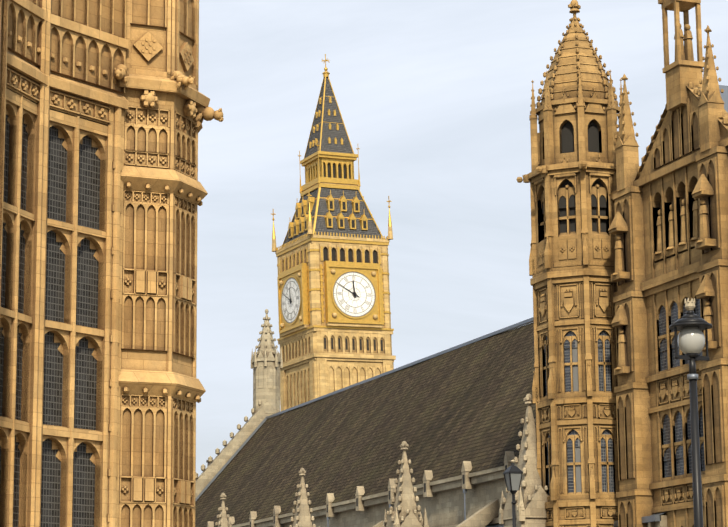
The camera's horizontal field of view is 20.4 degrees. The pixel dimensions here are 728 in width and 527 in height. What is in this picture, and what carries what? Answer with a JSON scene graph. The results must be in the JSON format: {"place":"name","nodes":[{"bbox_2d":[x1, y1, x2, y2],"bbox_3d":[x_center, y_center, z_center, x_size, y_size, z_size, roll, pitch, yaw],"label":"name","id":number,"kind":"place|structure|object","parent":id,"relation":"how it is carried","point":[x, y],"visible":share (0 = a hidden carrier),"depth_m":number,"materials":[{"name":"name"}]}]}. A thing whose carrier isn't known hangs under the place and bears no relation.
{"place":"outdoors","nodes":[
{"label":"outdoors","id":0,"kind":"place"},
{"bbox_2d":[195,309,666,526],"bbox_3d":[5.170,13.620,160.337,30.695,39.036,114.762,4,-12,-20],"label":"building","id":1,"kind":"structure","parent":0,"point":[444,438],"depth_m":157.28,"materials":[{"name":"stone"}]},
{"bbox_2d":[196,0,727,476],"label":"sky","id":2,"kind":"structure","parent":0,"point":[434,99],"materials":[{"name":"white"}]},
{"label":"ground","id":3,"kind":"structure","parent":0,"visible":0},
{"bbox_2d":[0,0,223,526],"bbox_3d":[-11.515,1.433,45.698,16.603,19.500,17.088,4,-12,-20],"label":"building","id":4,"kind":"structure","parent":3,"relation":"on","point":[105,110],"depth_m":45.38,"materials":[{"name":"stone"}]},
{"bbox_2d":[272,54,395,410],"bbox_3d":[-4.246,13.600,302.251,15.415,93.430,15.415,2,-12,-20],"label":"clock tower","id":5,"kind":"structure","parent":3,"relation":"on","point":[334,314],"depth_m":299.39,"materials":[{"name":"stone"}]},
{"bbox_2d":[516,0,727,526],"bbox_3d":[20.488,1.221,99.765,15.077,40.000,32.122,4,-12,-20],"label":"building","id":6,"kind":"structure","parent":3,"relation":"on","point":[628,255],"depth_m":105.83,"materials":[{"name":"brown stone"}]},
{"bbox_2d":[669,298,712,526],"bbox_3d":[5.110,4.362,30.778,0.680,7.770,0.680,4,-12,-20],"label":"street lamp","id":7,"kind":"object","parent":3,"relation":"on","point":[690,325],"visible":1,"depth_m":31.21,"materials":[{"name":"black metal"}]},
{"label":"road","id":8,"kind":"structure","parent":0,"visible":0},
{"bbox_2d":[503,460,522,526],"bbox_3d":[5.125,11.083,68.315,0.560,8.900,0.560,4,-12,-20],"label":"street lamp","id":9,"kind":"object","parent":8,"relation":"on","point":[512,473],"visible":1,"depth_m":68.87,"materials":[{"name":"black metal"}]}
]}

